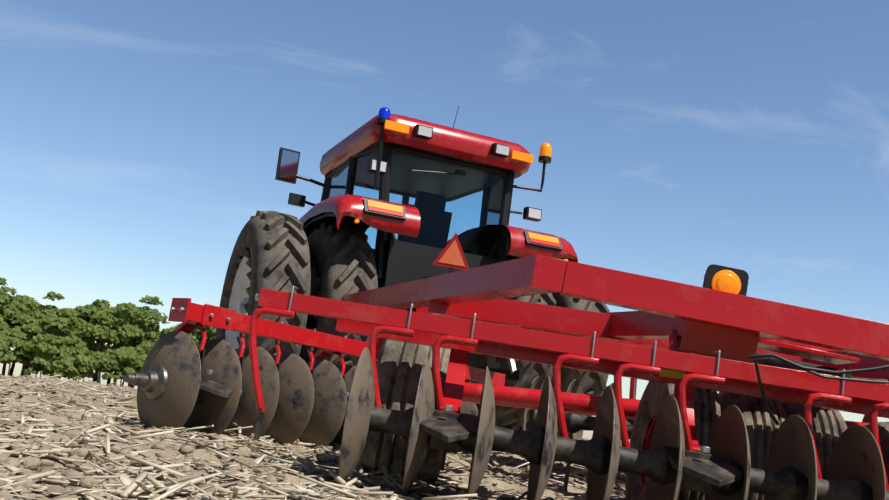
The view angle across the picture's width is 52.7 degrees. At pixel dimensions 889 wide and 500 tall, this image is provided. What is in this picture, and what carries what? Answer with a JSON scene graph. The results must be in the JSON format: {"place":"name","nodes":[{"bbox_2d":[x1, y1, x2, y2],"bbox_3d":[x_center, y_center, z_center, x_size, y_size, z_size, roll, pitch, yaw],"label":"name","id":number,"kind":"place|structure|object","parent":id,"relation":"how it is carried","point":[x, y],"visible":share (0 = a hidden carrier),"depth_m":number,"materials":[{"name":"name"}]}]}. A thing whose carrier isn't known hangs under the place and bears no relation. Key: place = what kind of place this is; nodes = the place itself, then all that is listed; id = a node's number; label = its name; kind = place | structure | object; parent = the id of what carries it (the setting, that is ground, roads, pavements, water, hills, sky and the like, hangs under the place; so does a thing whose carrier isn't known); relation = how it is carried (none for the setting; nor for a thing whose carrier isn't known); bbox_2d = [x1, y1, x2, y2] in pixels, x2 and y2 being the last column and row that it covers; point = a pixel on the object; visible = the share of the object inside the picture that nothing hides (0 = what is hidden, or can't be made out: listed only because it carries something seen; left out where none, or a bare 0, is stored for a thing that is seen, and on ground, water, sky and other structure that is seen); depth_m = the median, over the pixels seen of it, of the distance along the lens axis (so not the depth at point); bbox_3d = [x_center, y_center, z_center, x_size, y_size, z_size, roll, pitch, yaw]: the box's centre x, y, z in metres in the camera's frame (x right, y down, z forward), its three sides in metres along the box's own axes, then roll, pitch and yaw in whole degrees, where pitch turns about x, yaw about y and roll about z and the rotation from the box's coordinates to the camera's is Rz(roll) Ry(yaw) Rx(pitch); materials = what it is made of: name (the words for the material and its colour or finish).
{"place":"outdoors","nodes":[
{"label":"outdoors","id":0,"kind":"place"},
{"bbox_2d":[0,375,625,499],"bbox_3d":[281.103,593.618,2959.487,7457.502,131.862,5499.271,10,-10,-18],"label":"field ground","id":1,"kind":"structure","parent":0,"point":[291,476],"depth_m":4.69,"materials":[{"name":"soil"}]},
{"bbox_2d":[0,277,215,387],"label":"bushes","id":2,"kind":"object","parent":1,"relation":"on","point":[51,340],"visible":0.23,"depth_m":141.06,"materials":[{"name":"green plant"}]},
{"bbox_2d":[0,373,625,499],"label":"corn residue","id":3,"kind":"object","parent":1,"relation":"on","point":[173,483],"visible":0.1,"depth_m":3.66},
{"bbox_2d":[0,376,625,499],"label":"soil clods","id":4,"kind":"object","parent":1,"relation":"on","point":[33,463],"visible":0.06,"depth_m":3.45,"materials":[{"name":"brown soil"}]},
{"bbox_2d":[215,106,609,435],"bbox_3d":[-0.674,0.190,10.411,3.787,3.582,5.303,10,-10,-23],"label":"tractor","id":5,"kind":"object","parent":1,"relation":"on","point":[323,249],"visible":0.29,"depth_m":8.89,"materials":[{"name":"red metal"}]},
{"bbox_2d":[432,233,468,272],"bbox_3d":[0.048,0.221,8.242,0.361,0.799,0.196,6,-9,5],"label":"warning triangle","id":6,"kind":"object","parent":5,"relation":"attached to","point":[451,256],"visible":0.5,"depth_m":8.33,"materials":[{"name":"orange plastic"}]},
{"bbox_2d":[124,255,888,499],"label":"disc harrow","id":7,"kind":"object","parent":1,"relation":"on","point":[788,382],"visible":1,"depth_m":4.12,"materials":[{"name":"metal"}]},
{"bbox_2d":[0,0,888,442],"label":"sky","id":8,"kind":"structure","parent":0,"point":[140,139],"materials":[{"name":"blue"}]}
]}

